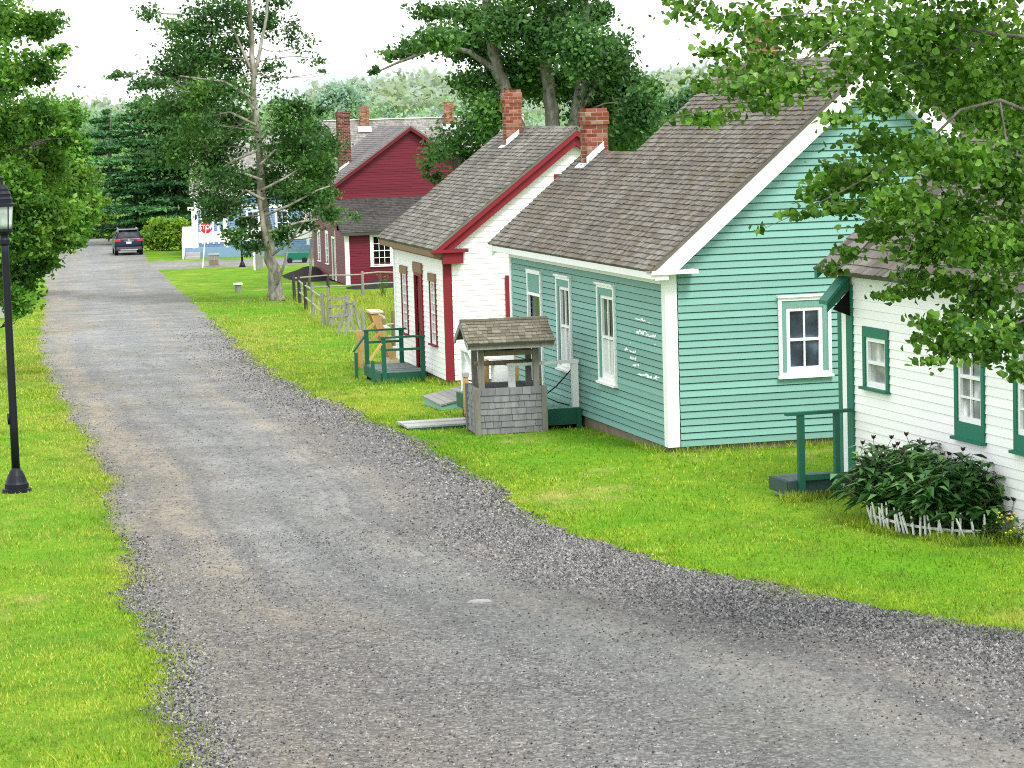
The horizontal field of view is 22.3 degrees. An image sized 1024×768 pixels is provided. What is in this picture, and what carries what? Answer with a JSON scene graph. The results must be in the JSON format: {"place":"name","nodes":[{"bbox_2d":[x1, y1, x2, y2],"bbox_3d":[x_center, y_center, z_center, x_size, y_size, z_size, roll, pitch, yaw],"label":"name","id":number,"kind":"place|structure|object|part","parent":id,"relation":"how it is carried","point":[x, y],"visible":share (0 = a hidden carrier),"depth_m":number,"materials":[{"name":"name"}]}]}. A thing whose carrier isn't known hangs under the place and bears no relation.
{"place":"outdoors","nodes":[
{"label":"outdoors","id":0,"kind":"place"},
{"bbox_2d":[150,257,313,269],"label":"side road","id":1,"kind":"structure","parent":0,"point":[162,265],"depth_m":150.61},
{"bbox_2d":[208,253,218,266],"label":"sign box","id":2,"kind":"object","parent":1,"relation":"on","point":[213,259],"visible":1,"depth_m":146.81,"materials":[{"name":"grey wood"}]},
{"bbox_2d":[285,242,308,262],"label":"wagon","id":3,"kind":"object","parent":1,"relation":"on","point":[299,255],"visible":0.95,"depth_m":148.59,"materials":[{"name":"green paint"}]},
{"bbox_2d":[87,73,708,139],"bbox_3d":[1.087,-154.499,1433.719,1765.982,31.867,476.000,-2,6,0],"label":"hill","id":4,"kind":"structure","parent":0,"point":[442,114],"depth_m":1266.89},
{"bbox_2d":[55,56,992,141],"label":"hill wood","id":5,"kind":"object","parent":4,"relation":"on","point":[422,91],"visible":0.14,"depth_m":1255.46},
{"bbox_2d":[7,60,955,109],"bbox_3d":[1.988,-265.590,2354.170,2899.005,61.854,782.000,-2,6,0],"label":"hill","id":6,"kind":"structure","parent":0,"point":[302,86],"depth_m":2261.99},
{"bbox_2d":[0,128,1023,767],"bbox_3d":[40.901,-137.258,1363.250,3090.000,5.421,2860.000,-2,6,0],"label":"ground","id":7,"kind":"structure","parent":0,"point":[206,284],"depth_m":31.79,"materials":[{"name":"green plant"}]},
{"bbox_2d":[0,299,3,317],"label":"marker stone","id":8,"kind":"object","parent":7,"relation":"on","point":[1,314],"visible":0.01,"depth_m":98.49,"materials":[{"name":"grey stone"}]},
{"bbox_2d":[0,177,31,493],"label":"lamp post","id":9,"kind":"object","parent":7,"relation":"on","point":[16,481],"visible":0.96,"depth_m":35.83,"materials":[{"name":"black metal"}]},
{"bbox_2d":[0,0,99,327],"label":"maple tree","id":10,"kind":"object","parent":7,"relation":"on","point":[35,219],"visible":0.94,"depth_m":61.33,"materials":[{"name":"green plant"}]},
{"bbox_2d":[0,87,112,272],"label":"maple tree","id":11,"kind":"object","parent":7,"relation":"on","point":[72,109],"visible":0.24,"depth_m":117.14,"materials":[{"name":"green plant"}]},
{"bbox_2d":[79,107,124,180],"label":"hazy tree","id":12,"kind":"object","parent":7,"relation":"on","point":[98,115],"visible":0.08,"depth_m":297.73,"materials":[{"name":"green plant"}]},
{"bbox_2d":[87,196,118,238],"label":"bush","id":13,"kind":"object","parent":7,"relation":"on","point":[105,216],"visible":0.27,"depth_m":197.58,"materials":[{"name":"green plant"}]},
{"bbox_2d":[82,108,132,235],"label":"pine tree","id":14,"kind":"object","parent":7,"relation":"on","point":[109,126],"visible":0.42,"depth_m":202.07,"materials":[{"name":"green plant"}]},
{"bbox_2d":[87,93,193,241],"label":"pine tree","id":15,"kind":"object","parent":7,"relation":"on","point":[134,219],"visible":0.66,"depth_m":184.42,"materials":[{"name":"green plant"}]},
{"bbox_2d":[139,215,191,250],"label":"bush","id":16,"kind":"object","parent":7,"relation":"on","point":[167,234],"visible":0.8,"depth_m":172.27,"materials":[{"name":"green plant"}]},
{"bbox_2d":[110,33,270,230],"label":"broadleaf tree","id":17,"kind":"object","parent":7,"relation":"on","point":[160,191],"visible":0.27,"depth_m":185.53,"materials":[{"name":"green plant"}]},
{"bbox_2d":[199,221,212,267],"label":"stop sign","id":18,"kind":"object","parent":7,"relation":"on","point":[205,229],"visible":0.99,"depth_m":145.90,"materials":[{"name":"metal"}]},
{"bbox_2d":[101,0,361,300],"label":"poplar tree","id":19,"kind":"object","parent":7,"relation":"on","point":[213,154],"visible":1,"depth_m":106.01,"materials":[{"name":"green plant"}]},
{"bbox_2d":[233,283,242,292],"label":"bollard","id":20,"kind":"object","parent":7,"relation":"on","point":[237,287],"visible":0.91,"depth_m":116.52,"materials":[{"name":"grey concrete"}]},
{"bbox_2d":[237,190,245,266],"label":"lamp post","id":21,"kind":"object","parent":7,"relation":"on","point":[242,263],"visible":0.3,"depth_m":145.42,"materials":[{"name":"black metal"}]},
{"bbox_2d":[182,135,313,258],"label":"blue house","id":22,"kind":"structure","parent":7,"relation":"on","point":[193,237],"depth_m":160.43,"materials":[{"name":"paint"}]},
{"bbox_2d":[245,210,260,229],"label":"window","id":23,"kind":"structure","parent":22,"relation":"in","point":[248,213],"depth_m":161.92,"materials":[{"name":"white paint"}]},
{"bbox_2d":[274,209,288,227],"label":"window","id":24,"kind":"structure","parent":22,"relation":"in","point":[277,220],"depth_m":162.04,"materials":[{"name":"white paint"}]},
{"bbox_2d":[253,252,262,269],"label":"signpost","id":25,"kind":"object","parent":7,"relation":"on","point":[258,260],"visible":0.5,"depth_m":141.00,"materials":[{"name":"grey wood"}]},
{"bbox_2d":[282,266,325,281],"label":"mulch pile","id":26,"kind":"object","parent":7,"relation":"on","point":[302,272],"visible":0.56,"depth_m":128.46,"materials":[{"name":"brown soil"}]},
{"bbox_2d":[265,105,344,289],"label":"apple tree","id":27,"kind":"object","parent":7,"relation":"on","point":[318,115],"visible":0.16,"depth_m":115.36,"materials":[{"name":"green plant"}]},
{"bbox_2d":[297,276,325,325],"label":"rail fence","id":28,"kind":"object","parent":7,"relation":"on","point":[312,301],"visible":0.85,"depth_m":92.14,"materials":[{"name":"grey wood"}]},
{"bbox_2d":[326,288,329,325],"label":"gate post","id":29,"kind":"object","parent":7,"relation":"on","point":[328,292],"visible":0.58,"depth_m":84.42,"materials":[{"name":"grey wood"}]},
{"bbox_2d":[4,71,659,223],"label":"woodland edge","id":30,"kind":"object","parent":7,"relation":"on","point":[264,117],"visible":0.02,"depth_m":232.84,"materials":[{"name":"green plant"}]},
{"bbox_2d":[328,296,348,325],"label":"wooden gate","id":31,"kind":"structure","parent":7,"relation":"on","point":[330,307],"depth_m":83.72,"materials":[{"name":"grey wood"}]},
{"bbox_2d":[292,271,393,301],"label":"rail fence","id":32,"kind":"object","parent":7,"relation":"on","point":[328,285],"visible":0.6,"depth_m":107.97,"materials":[{"name":"grey wood"}]},
{"bbox_2d":[311,78,375,119],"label":"hazy tree","id":33,"kind":"object","parent":7,"relation":"on","point":[342,93],"visible":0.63,"depth_m":326.89,"materials":[{"name":"green plant"}]},
{"bbox_2d":[337,299,371,333],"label":"trestle","id":34,"kind":"object","parent":7,"relation":"on","point":[346,306],"visible":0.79,"depth_m":78.32,"materials":[{"name":"grey wood"}]},
{"bbox_2d":[361,310,364,345],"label":"fence post","id":35,"kind":"object","parent":7,"relation":"on","point":[362,321],"visible":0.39,"depth_m":71.66,"materials":[{"name":"grey wood"}]},
{"bbox_2d":[346,280,392,289],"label":"mulch pile","id":36,"kind":"object","parent":7,"relation":"on","point":[376,286],"visible":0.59,"depth_m":116.41,"materials":[{"name":"brown soil"}]},
{"bbox_2d":[365,272,389,296],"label":"sapling","id":37,"kind":"object","parent":7,"relation":"on","point":[381,289],"visible":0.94,"depth_m":106.06,"materials":[{"name":"green plant"}]},
{"bbox_2d":[356,309,399,364],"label":"stile steps","id":38,"kind":"structure","parent":7,"relation":"on","point":[375,318],"depth_m":62.78,"materials":[{"name":"brown wood"}]},
{"bbox_2d":[312,111,461,284],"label":"red house","id":39,"kind":"structure","parent":7,"relation":"on","point":[383,185],"depth_m":123.17,"materials":[{"name":"paint"}]},
{"bbox_2d":[317,229,320,261],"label":"window","id":40,"kind":"structure","parent":39,"relation":"in","point":[318,236],"depth_m":129.44,"materials":[{"name":"white paint"}]},
{"bbox_2d":[325,230,328,264],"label":"window","id":41,"kind":"structure","parent":39,"relation":"in","point":[326,232],"depth_m":126.69,"materials":[{"name":"white paint"}]},
{"bbox_2d":[333,239,334,279],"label":"door","id":42,"kind":"structure","parent":39,"relation":"in","point":[333,239],"depth_m":124.51,"materials":[{"name":"grey wood"}]},
{"bbox_2d":[370,235,392,266],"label":"window","id":43,"kind":"structure","parent":39,"relation":"in","point":[382,253],"depth_m":120.95,"materials":[{"name":"white paint"}]},
{"bbox_2d":[380,310,395,353],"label":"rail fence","id":44,"kind":"object","parent":7,"relation":"on","point":[392,323],"visible":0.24,"depth_m":66.72,"materials":[{"name":"grey wood"}]},
{"bbox_2d":[353,327,426,384],"bbox_3d":[-2.669,-0.392,56.516,1.240,1.462,2.200,-3,6,-13],"label":"entrance stoop","id":45,"kind":"object","parent":7,"relation":"on","point":[374,372],"visible":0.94,"depth_m":55.66,"materials":[{"name":"green paint"}]},
{"bbox_2d":[387,105,395,117],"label":"spruce tree","id":46,"kind":"object","parent":7,"relation":"on","point":[391,108],"visible":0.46,"depth_m":397.48,"materials":[{"name":"green plant"}]},
{"bbox_2d":[320,102,523,159],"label":"long house","id":47,"kind":"structure","parent":7,"relation":"on","point":[362,126],"depth_m":155.01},
{"bbox_2d":[397,417,465,430],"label":"boardwalk","id":48,"kind":"structure","parent":7,"relation":"on","point":[444,423],"depth_m":43.43,"materials":[{"name":"grey wood"}]},
{"bbox_2d":[422,386,461,409],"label":"access ramp","id":49,"kind":"structure","parent":7,"relation":"on","point":[441,400],"depth_m":47.99,"materials":[{"name":"teal paint"}]},
{"bbox_2d":[413,105,502,184],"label":"apple tree","id":50,"kind":"object","parent":7,"relation":"on","point":[457,150],"visible":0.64,"depth_m":91.20,"materials":[{"name":"green plant"}]},
{"bbox_2d":[462,372,468,413],"bbox_3d":[-0.782,0.280,44.466,0.110,0.960,0.110,-3,6,-8],"label":"wooden post","id":51,"kind":"object","parent":7,"relation":"on","point":[465,375],"visible":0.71,"depth_m":44.39,"materials":[{"name":"beige wood"}]},
{"bbox_2d":[376,90,608,384],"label":"white house","id":52,"kind":"structure","parent":7,"relation":"on","point":[448,272],"depth_m":54.85,"materials":[{"name":"paint"}]},
{"bbox_2d":[399,265,408,335],"bbox_3d":[-2.412,-1.883,58.434,0.120,1.545,0.800,-3,6,-13],"label":"window","id":53,"kind":"structure","parent":52,"relation":"in","point":[403,271],"depth_m":58.52,"materials":[{"name":"red paint"}]},
{"bbox_2d":[417,276,426,372],"bbox_3d":[-1.960,-1.322,56.850,0.052,2.100,0.700,-3,6,-13],"label":"door","id":54,"kind":"structure","parent":52,"relation":"in","point":[418,277],"depth_m":56.94,"materials":[{"name":"red paint"}]},
{"bbox_2d":[427,273,438,346],"bbox_3d":[-1.680,-1.580,55.318,0.120,1.545,0.770,-3,6,-13],"label":"window","id":55,"kind":"structure","parent":52,"relation":"in","point":[431,278],"depth_m":55.43,"materials":[{"name":"white glass"}]},
{"bbox_2d":[477,355,518,381],"bbox_3d":[-0.250,0.147,43.842,0.774,1.280,0.092,-3,6,-14],"label":"notice board","id":56,"kind":"object","parent":7,"relation":"on","point":[499,373],"visible":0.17,"depth_m":43.78,"materials":[{"name":"white paper"}]},
{"bbox_2d":[454,316,554,435],"bbox_3d":[-0.112,-0.110,42.486,1.448,1.956,1.341,-3,6,-10],"label":"well","id":57,"kind":"object","parent":7,"relation":"on","point":[499,407],"visible":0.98,"depth_m":42.09,"materials":[{"name":"grey wood"}]},
{"bbox_2d":[79,93,955,136],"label":"wood","id":58,"kind":"object","parent":7,"relation":"on","point":[426,110],"visible":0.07,"depth_m":423.18,"materials":[{"name":"green plant"}]},
{"bbox_2d":[365,0,671,151],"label":"poplar tree","id":59,"kind":"object","parent":7,"relation":"on","point":[550,37],"visible":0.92,"depth_m":80.74,"materials":[{"name":"green plant"}]},
{"bbox_2d":[456,346,581,428],"bbox_3d":[0.077,0.154,44.234,1.260,1.360,3.610,-3,6,-14],"label":"entrance stoop","id":60,"kind":"object","parent":7,"relation":"on","point":[562,414],"visible":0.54,"depth_m":42.69,"materials":[{"name":"teal paint"}]},
{"bbox_2d":[564,68,668,149],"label":"broadleaf tree","id":61,"kind":"object","parent":7,"relation":"on","point":[660,126],"depth_m":95.47,"materials":[{"name":"green plant"}]},
{"bbox_2d":[656,76,713,123],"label":"hazy tree","id":62,"kind":"object","parent":7,"relation":"on","point":[675,104],"visible":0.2,"depth_m":208.30,"materials":[{"name":"green plant"}]},
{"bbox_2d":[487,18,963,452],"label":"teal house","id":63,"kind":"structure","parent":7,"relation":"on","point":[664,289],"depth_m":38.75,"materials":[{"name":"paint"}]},
{"bbox_2d":[531,295,545,384],"bbox_3d":[0.485,-0.661,45.326,0.040,1.770,0.800,-3,6,-14],"label":"door","id":64,"kind":"structure","parent":63,"relation":"in","point":[535,300],"depth_m":45.32,"materials":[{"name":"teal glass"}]},
{"bbox_2d":[553,273,573,373],"bbox_3d":[0.882,-1.019,43.455,0.120,1.615,0.900,-3,6,-14],"label":"window","id":65,"kind":"structure","parent":63,"relation":"in","point":[563,294],"depth_m":43.58,"materials":[{"name":"teal paint"}]},
{"bbox_2d":[593,281,617,387],"bbox_3d":[1.502,-0.789,41.070,0.120,1.615,0.990,-3,6,-14],"label":"window","id":66,"kind":"structure","parent":63,"relation":"in","point":[605,292],"depth_m":41.17,"materials":[{"name":"teal paint"}]},
{"bbox_2d":[776,294,833,378],"bbox_3d":[4.349,-0.712,38.651,0.870,1.235,0.120,-3,6,-14],"label":"window","id":67,"kind":"structure","parent":63,"relation":"in","point":[804,324],"depth_m":38.69,"materials":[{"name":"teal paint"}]},
{"bbox_2d":[769,408,852,495],"bbox_3d":[3.833,0.992,33.400,0.920,1.372,0.720,-3,6,-17],"label":"entrance stoop","id":68,"kind":"object","parent":7,"relation":"on","point":[801,479],"visible":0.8,"depth_m":33.10,"materials":[{"name":"green wood"}]},
{"bbox_2d":[648,0,1023,384],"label":"aspen tree","id":69,"kind":"object","parent":7,"relation":"on","point":[959,163],"visible":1,"depth_m":20.54,"materials":[{"name":"green plant"}]},
{"bbox_2d":[813,89,1023,539],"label":"white house","id":70,"kind":"structure","parent":7,"relation":"on","point":[884,392],"depth_m":31.57,"materials":[{"name":"paint"}]},
{"bbox_2d":[858,326,890,394],"bbox_3d":[4.534,-0.304,32.445,0.120,0.795,0.790,-4,6,-17],"label":"window","id":71,"kind":"structure","parent":70,"relation":"in","point":[875,341],"depth_m":32.50,"materials":[{"name":"green paint"}]},
{"bbox_2d":[950,316,986,445],"bbox_3d":[5.275,-0.048,30.019,0.120,1.445,0.790,-4,6,-17],"label":"window","id":72,"kind":"structure","parent":70,"relation":"in","point":[969,382],"depth_m":30.06,"materials":[{"name":"green paint"}]},
{"bbox_2d":[1008,332,1023,456],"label":"window","id":73,"kind":"structure","parent":70,"relation":"in","point":[1018,397],"depth_m":28.92,"materials":[{"name":"green paint"}]},
{"bbox_2d":[825,432,1018,534],"bbox_3d":[4.777,1.121,30.292,1.915,1.109,3.072,-4,6,-17],"label":"peony bush","id":74,"kind":"object","parent":7,"relation":"on","point":[918,480],"visible":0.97,"depth_m":29.59,"materials":[{"name":"green plant"}]},
{"bbox_2d":[866,502,984,539],"bbox_3d":[4.641,1.595,29.822,0.339,0.422,1.935,-6,7,-33],"label":"picket edging","id":75,"kind":"object","parent":7,"relation":"on","point":[897,522],"visible":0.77,"depth_m":29.73,"materials":[{"name":"white paint"}]},
{"bbox_2d":[939,503,971,537],"bbox_3d":[5.004,1.542,29.323,0.507,0.409,0.285,-3,6,-15],"label":"weed","id":76,"kind":"object","parent":7,"relation":"on","point":[963,524],"visible":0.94,"depth_m":29.30,"materials":[{"name":"green plant"}]},
{"bbox_2d":[889,38,1023,125],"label":"broadleaf tree","id":77,"kind":"object","parent":7,"relation":"on","point":[953,97],"visible":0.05,"depth_m":65.23,"materials":[{"name":"green plant"}]},
{"bbox_2d":[972,518,1015,541],"bbox_3d":[5.392,1.630,29.054,0.516,0.256,0.244,-2,6,0],"label":"weed","id":78,"kind":"object","parent":7,"relation":"on","point":[988,525],"visible":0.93,"depth_m":29.07,"materials":[{"name":"green plant"}]},
{"bbox_2d":[996,512,1023,544],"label":"flowering weed","id":79,"kind":"object","parent":7,"relation":"on","point":[1014,534],"visible":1,"depth_m":28.74,"materials":[{"name":"yellow plant"}]},
{"bbox_2d":[0,0,1023,105],"label":"sky","id":80,"kind":"structure","parent":0,"point":[107,39],"materials":[{"name":"white"}]},
{"bbox_2d":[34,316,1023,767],"bbox_3d":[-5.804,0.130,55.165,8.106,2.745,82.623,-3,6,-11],"label":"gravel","id":81,"kind":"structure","parent":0,"point":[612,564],"depth_m":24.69,"materials":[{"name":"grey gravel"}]},
{"bbox_2d":[36,235,1023,767],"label":"road","id":82,"kind":"structure","parent":0,"point":[100,285],"depth_m":24.04,"materials":[{"name":"grey gravel"}]},
{"bbox_2d":[110,227,142,254],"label":"parked car","id":83,"kind":"object","parent":82,"relation":"on","point":[127,239],"visible":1,"depth_m":166.62,"materials":[{"name":"blue paint"}]},
{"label":"rear window","id":84,"kind":"part","parent":83,"relation":"part of","materials":[{"name":"grey glass"}]},
{"bbox_2d":[467,599,490,602],"bbox_3d":[-0.320,2.137,25.598,0.246,0.021,0.108,-2,6,0],"label":"flat stone","id":85,"kind":"object","parent":82,"relation":"on","point":[479,600],"visible":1,"depth_m":25.57,"materials":[{"name":"white stone"}]}
]}

